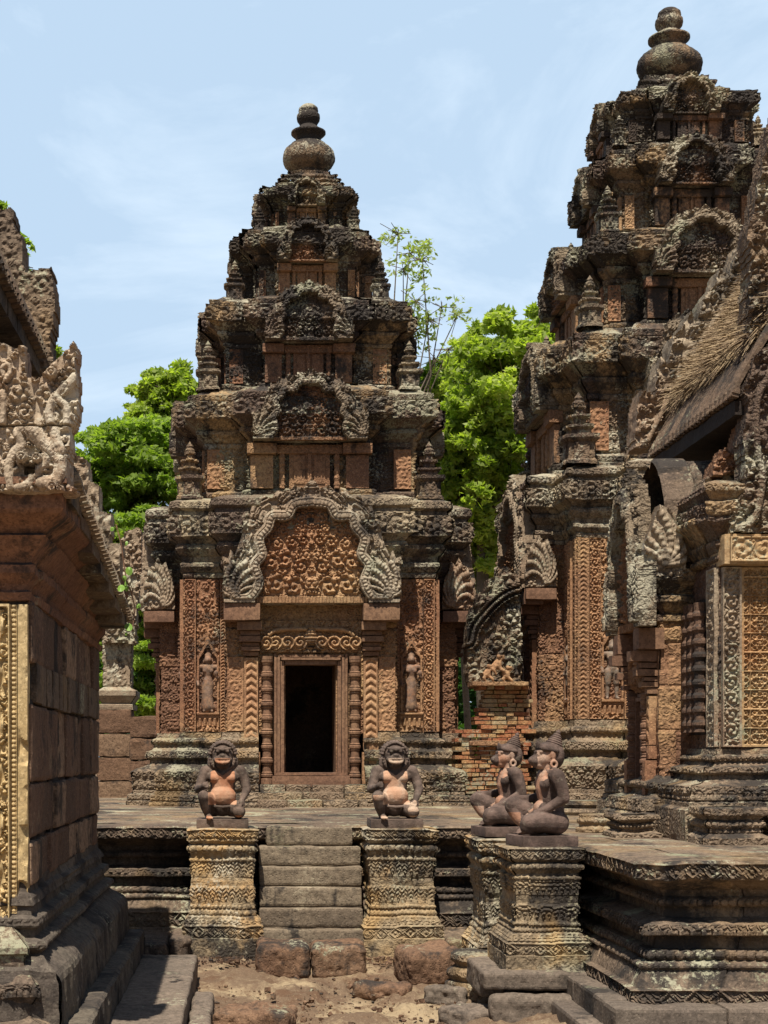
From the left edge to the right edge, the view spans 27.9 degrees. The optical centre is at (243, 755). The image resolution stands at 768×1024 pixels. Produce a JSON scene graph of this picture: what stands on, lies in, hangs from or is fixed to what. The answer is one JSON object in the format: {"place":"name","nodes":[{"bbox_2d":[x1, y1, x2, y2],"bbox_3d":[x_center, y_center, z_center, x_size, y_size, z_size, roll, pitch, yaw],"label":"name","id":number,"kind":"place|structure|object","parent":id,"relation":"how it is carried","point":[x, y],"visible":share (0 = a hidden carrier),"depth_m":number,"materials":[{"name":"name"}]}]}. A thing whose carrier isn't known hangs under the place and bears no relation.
{"place":"outdoors","nodes":[
{"label":"outdoors","id":0,"kind":"place"},
{"bbox_2d":[56,780,565,1023],"bbox_3d":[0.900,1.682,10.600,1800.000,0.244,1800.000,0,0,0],"label":"ground","id":1,"kind":"structure","parent":0,"point":[243,977],"depth_m":11.07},
{"bbox_2d":[0,200,63,359],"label":"background tree","id":2,"kind":"object","parent":1,"relation":"on","point":[4,206],"visible":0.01,"depth_m":28.11,"materials":[{"name":"green plant"}]},
{"bbox_2d":[0,207,144,1023],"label":"library building","id":3,"kind":"structure","parent":1,"relation":"on","point":[64,917],"depth_m":8.23,"materials":[{"name":"stone"}]},
{"bbox_2d":[110,516,140,635],"bbox_3d":[-0.700,-1.074,9.221,0.104,0.706,0.187,0,0,39],"label":"creeper","id":4,"kind":"object","parent":3,"relation":"attached to","point":[125,587],"visible":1,"depth_m":9.20,"materials":[{"name":"plant"}]},
{"bbox_2d":[99,660,145,760],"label":"forest tree","id":5,"kind":"object","parent":1,"relation":"on","point":[101,670],"visible":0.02,"depth_m":55.06,"materials":[{"name":"green plant"}]},
{"bbox_2d":[74,412,178,780],"bbox_3d":[-2.810,-3.123,35.808,6.827,9.884,5.368,0,0,0],"label":"feathery tree","id":6,"kind":"object","parent":1,"relation":"on","point":[128,458],"visible":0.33,"depth_m":34.84,"materials":[{"name":"green plant"}]},
{"bbox_2d":[109,954,197,1023],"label":"paving slab","id":7,"kind":"structure","parent":1,"relation":"on","point":[161,989],"depth_m":9.94,"materials":[{"name":"stone"}]},
{"bbox_2d":[144,930,170,954],"bbox_3d":[-0.759,1.614,12.523,0.355,0.304,0.882,0,0,0],"label":"flat stone","id":8,"kind":"object","parent":1,"relation":"on","point":[156,942],"visible":0.27,"depth_m":12.24,"materials":[{"name":"grey stone"}]},
{"bbox_2d":[121,357,197,418],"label":"tall tree","id":9,"kind":"object","parent":1,"relation":"on","point":[157,391],"visible":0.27,"depth_m":43.07,"materials":[{"name":"green plant"}]},
{"bbox_2d":[169,928,191,954],"bbox_3d":[-0.503,1.599,12.570,0.201,0.335,0.767,0,0,0],"label":"flat stone","id":10,"kind":"object","parent":1,"relation":"on","point":[180,943],"visible":0.43,"depth_m":12.21,"materials":[{"name":"brown stone"}]},
{"bbox_2d":[189,991,214,1023],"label":"kerb stone","id":11,"kind":"object","parent":1,"relation":"on","point":[202,1006],"visible":0.95,"depth_m":9.87,"materials":[{"name":"grey stone"}]},
{"bbox_2d":[181,826,263,959],"bbox_3d":[-0.169,1.152,12.788,0.677,1.118,0.732,0,0,0],"label":"statue pedestal","id":12,"kind":"object","parent":1,"relation":"on","point":[222,918],"visible":0.88,"depth_m":12.49,"materials":[{"name":"stone"}]},
{"bbox_2d":[194,740,250,827],"bbox_3d":[-0.170,0.238,12.762,0.473,0.733,0.441,0,0,0],"label":"lion guardian","id":13,"kind":"object","parent":12,"relation":"on","point":[222,772],"visible":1,"depth_m":12.68,"materials":[{"name":"orange stone"}]},
{"bbox_2d":[213,1000,297,1023],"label":"laterite stone","id":14,"kind":"object","parent":1,"relation":"on","point":[258,1012],"visible":1,"depth_m":9.58,"materials":[{"name":"stone"}]},
{"bbox_2d":[255,937,309,978],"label":"laterite block","id":15,"kind":"structure","parent":1,"relation":"on","point":[288,958],"depth_m":11.96,"materials":[{"name":"stone"}]},
{"bbox_2d":[258,825,364,944],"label":"stone staircase","id":16,"kind":"structure","parent":1,"relation":"on","point":[309,885],"depth_m":12.77,"materials":[{"name":"grey stone"}]},
{"bbox_2d":[196,955,455,1023],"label":"gravel","id":17,"kind":"structure","parent":1,"relation":"on","point":[235,959],"depth_m":11.08,"materials":[{"name":"brown gravel"}]},
{"bbox_2d":[309,938,366,977],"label":"laterite block","id":18,"kind":"structure","parent":1,"relation":"on","point":[337,957],"depth_m":11.93,"materials":[{"name":"stone"}]},
{"bbox_2d":[352,979,412,1000],"bbox_3d":[1.016,1.717,11.170,0.438,0.169,0.256,0,0,25],"label":"laterite stone","id":19,"kind":"object","parent":1,"relation":"on","point":[364,989],"visible":0.71,"depth_m":11.10,"materials":[{"name":"stone"}]},
{"bbox_2d":[359,825,444,962],"bbox_3d":[1.293,1.156,12.789,0.695,1.126,0.731,0,0,0],"label":"statue pedestal","id":20,"kind":"object","parent":1,"relation":"on","point":[400,868],"visible":0.89,"depth_m":12.50,"materials":[{"name":"stone"}]},
{"bbox_2d":[367,740,423,827],"bbox_3d":[1.260,0.238,12.762,0.473,0.734,0.440,0,0,0],"label":"lion guardian","id":21,"kind":"object","parent":20,"relation":"on","point":[394,771],"visible":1,"depth_m":12.68,"materials":[{"name":"stone"}]},
{"bbox_2d":[376,222,472,392],"bbox_3d":[4.525,-5.786,37.981,2.398,15.012,1.960,0,0,0],"label":"sparse tree","id":22,"kind":"object","parent":1,"relation":"on","point":[426,247],"visible":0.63,"depth_m":37.83,"materials":[{"name":"green plant"}]},
{"bbox_2d":[393,939,457,984],"bbox_3d":[1.377,1.557,11.447,0.456,0.334,0.428,0,0,-14],"label":"laterite block","id":23,"kind":"object","parent":1,"relation":"on","point":[429,962],"depth_m":11.26,"materials":[{"name":"stone"}]},
{"bbox_2d":[96,798,767,1004],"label":"stone terrace","id":24,"kind":"structure","parent":1,"relation":"on","point":[663,920],"depth_m":9.65,"materials":[{"name":"grey stone"}]},
{"bbox_2d":[96,527,142,797],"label":"ruined gate","id":25,"kind":"structure","parent":24,"relation":"on","point":[119,696],"depth_m":21.90,"materials":[{"name":"brown stone"}]},
{"bbox_2d":[129,716,155,792],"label":"laterite wall","id":26,"kind":"structure","parent":24,"relation":"on","point":[142,730],"depth_m":21.60,"materials":[{"name":"brown stone"}]},
{"bbox_2d":[126,103,484,807],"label":"temple tower","id":27,"kind":"structure","parent":24,"relation":"on","point":[308,585],"depth_m":18.47,"materials":[{"name":"stone"}]},
{"bbox_2d":[451,566,535,805],"bbox_3d":[3.044,-0.837,18.577,1.012,2.918,0.646,0,0,0],"label":"brick ruin","id":28,"kind":"object","parent":24,"relation":"on","point":[492,656],"visible":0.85,"depth_m":18.53,"materials":[{"name":"brick"}]},
{"bbox_2d":[563,800,596,815],"bbox_3d":[3.503,0.529,15.592,0.890,0.145,0.886,0,0,0],"label":"round doorstep","id":29,"kind":"object","parent":24,"relation":"on","point":[574,807],"visible":0.39,"depth_m":15.28,"materials":[{"name":"stone"}]},
{"bbox_2d":[575,813,609,831],"bbox_3d":[2.752,0.527,12.000,0.310,0.147,0.316,0,0,0],"label":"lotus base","id":30,"kind":"object","parent":24,"relation":"on","point":[591,822],"visible":0.81,"depth_m":11.88,"materials":[{"name":"stone"}]},
{"bbox_2d":[602,812,662,837],"bbox_3d":[2.864,0.525,11.324,0.345,0.200,0.422,0,0,0],"label":"stone block","id":31,"kind":"object","parent":24,"relation":"on","point":[628,825],"depth_m":11.17,"materials":[{"name":"grey stone"}]},
{"bbox_2d":[596,118,767,840],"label":"temple hall","id":32,"kind":"structure","parent":24,"relation":"on","point":[684,620],"depth_m":11.39,"materials":[{"name":"stone"}]},
{"bbox_2d":[640,722,641,775],"bbox_3d":[3.207,-0.040,12.070,0.165,0.660,0.252,0,0,0],"label":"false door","id":33,"kind":"structure","parent":32,"relation":"in","point":[640,722],"depth_m":12.08,"materials":[{"name":"stone"}]},
{"bbox_2d":[655,272,767,420],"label":"dry grass","id":34,"kind":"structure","parent":32,"relation":"on","point":[717,351],"depth_m":12.14,"materials":[{"name":"beige plant"}]},
{"bbox_2d":[685,806,767,844],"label":"stone block","id":35,"kind":"structure","parent":24,"relation":"on","point":[729,825],"depth_m":10.24,"materials":[{"name":"grey stone"}]},
{"bbox_2d":[419,353,449,404],"bbox_3d":[5.405,-4.340,40.120,4.171,12.280,3.188,0,0,-29],"label":"dark tree","id":36,"kind":"object","parent":1,"relation":"on","point":[436,391],"visible":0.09,"depth_m":38.65,"materials":[{"name":"green plant"}]},
{"bbox_2d":[424,984,467,1004],"bbox_3d":[1.443,1.708,10.857,0.326,0.175,0.240,0,0,22],"label":"flat stone","id":37,"kind":"object","parent":1,"relation":"on","point":[438,994],"visible":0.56,"depth_m":10.77,"materials":[{"name":"grey stone"}]},
{"bbox_2d":[443,928,465,948],"bbox_3d":[1.792,1.609,12.566,0.351,0.316,0.848,0,0,0],"label":"flat stone","id":38,"kind":"object","parent":1,"relation":"on","point":[452,937],"visible":0.12,"depth_m":12.39,"materials":[{"name":"beige stone"}]},
{"bbox_2d":[438,1001,488,1023],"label":"flat stone","id":39,"kind":"object","parent":1,"relation":"on","point":[459,1012],"visible":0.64,"depth_m":9.85,"materials":[{"name":"grey stone"}]},
{"bbox_2d":[445,948,487,1001],"bbox_3d":[1.794,1.563,11.002,0.704,0.322,0.664,0,0,0],"label":"rounded doorstep","id":40,"kind":"object","parent":1,"relation":"on","point":[456,972],"visible":0.29,"depth_m":10.86,"materials":[{"name":"stone"}]},
{"bbox_2d":[458,676,476,711],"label":"forest tree","id":41,"kind":"object","parent":1,"relation":"on","point":[459,684],"visible":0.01,"depth_m":58.83,"materials":[{"name":"green plant"}]},
{"bbox_2d":[458,667,504,746],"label":"forest tree","id":42,"kind":"object","parent":1,"relation":"on","point":[473,705],"depth_m":55.67,"materials":[{"name":"green plant"}]},
{"bbox_2d":[458,658,506,750],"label":"forest tree","id":43,"kind":"object","parent":1,"relation":"on","point":[472,696],"visible":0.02,"depth_m":54.82,"materials":[{"name":"green plant"}]},
{"bbox_2d":[461,835,505,949],"bbox_3d":[2.001,1.159,11.474,0.671,1.103,0.767,0,0,0],"label":"statue pedestal","id":44,"kind":"object","parent":1,"relation":"on","point":[485,880],"visible":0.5,"depth_m":11.21,"materials":[{"name":"stone"}]},
{"bbox_2d":[470,732,526,836],"bbox_3d":[1.927,0.215,11.494,0.402,0.778,0.398,0,0,-8],"label":"monkey guardian","id":45,"kind":"object","parent":44,"relation":"on","point":[489,809],"visible":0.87,"depth_m":11.42,"materials":[{"name":"stone"}]},
{"bbox_2d":[466,956,503,996],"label":"step slab","id":46,"kind":"structure","parent":1,"relation":"on","point":[475,965],"depth_m":10.21,"materials":[{"name":"stone"}]},
{"bbox_2d":[461,316,525,759],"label":"bare tree","id":47,"kind":"object","parent":1,"relation":"on","point":[466,709],"visible":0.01,"depth_m":44.93,"materials":[{"name":"green plant"}]},
{"bbox_2d":[435,303,554,763],"bbox_3d":[5.339,-4.136,33.996,4.203,11.949,4.364,0,0,33],"label":"leafy tree","id":48,"kind":"object","parent":1,"relation":"on","point":[481,461],"visible":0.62,"depth_m":32.91,"materials":[{"name":"green plant"}]},
{"bbox_2d":[504,990,535,992],"bbox_3d":[1.879,1.703,10.740,0.403,0.217,0.344,0,0,-13],"label":"flat stone","id":49,"kind":"object","parent":1,"relation":"on","point":[509,991],"visible":0.02,"depth_m":10.60,"materials":[{"name":"stone"}]},
{"bbox_2d":[503,301,554,720],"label":"background tree","id":50,"kind":"object","parent":1,"relation":"on","point":[531,311],"visible":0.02,"depth_m":41.93,"materials":[{"name":"green plant"}]},
{"bbox_2d":[488,992,571,1022],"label":"step slab","id":51,"kind":"structure","parent":1,"relation":"on","point":[512,1007],"depth_m":9.64,"materials":[{"name":"stone"}]},
{"bbox_2d":[551,1000,602,1023],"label":"stone step","id":52,"kind":"object","parent":1,"relation":"on","point":[569,1011],"visible":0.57,"depth_m":9.23,"materials":[{"name":"grey stone"}]},
{"bbox_2d":[564,976,767,1023],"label":"stone step","id":53,"kind":"object","parent":1,"relation":"on","point":[599,1001],"visible":0.77,"depth_m":8.53,"materials":[{"name":"grey stone"}]},
{"bbox_2d":[0,0,767,701],"label":"sky","id":54,"kind":"structure","parent":0,"point":[138,138],"materials":[{"name":"blue"}]},
{"bbox_2d":[479,969,586,990],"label":"step slab","id":55,"kind":"structure","parent":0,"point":[527,979],"depth_m":9.78,"materials":[{"name":"stone"}]},
{"bbox_2d":[487,842,591,970],"bbox_3d":[1.969,1.030,10.237,0.574,0.871,0.727,0,0,0],"label":"statue pedestal","id":56,"kind":"object","parent":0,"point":[535,926],"visible":0.94,"depth_m":9.94,"materials":[{"name":"stone"}]},
{"bbox_2d":[505,729,577,846],"bbox_3d":[1.972,0.215,10.214,0.402,0.778,0.398,0,0,-8],"label":"monkey guardian","id":57,"kind":"object","parent":56,"relation":"on","point":[543,821],"visible":1,"depth_m":10.12,"materials":[{"name":"stone"}]},
{"bbox_2d":[484,7,764,803],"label":"temple tower","id":58,"kind":"structure","parent":0,"point":[656,205],"depth_m":18.79,"materials":[{"name":"stone"}]},
{"bbox_2d":[521,652,525,719],"bbox_3d":[3.698,-0.640,19.900,0.165,1.420,0.630,0,0,0],"label":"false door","id":59,"kind":"structure","parent":58,"relation":"in","point":[524,664],"depth_m":19.86,"materials":[{"name":"stone"}]},
{"bbox_2d":[762,817,767,835],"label":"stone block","id":60,"kind":"structure","parent":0,"point":[765,829],"depth_m":10.49,"materials":[{"name":"black stone"}]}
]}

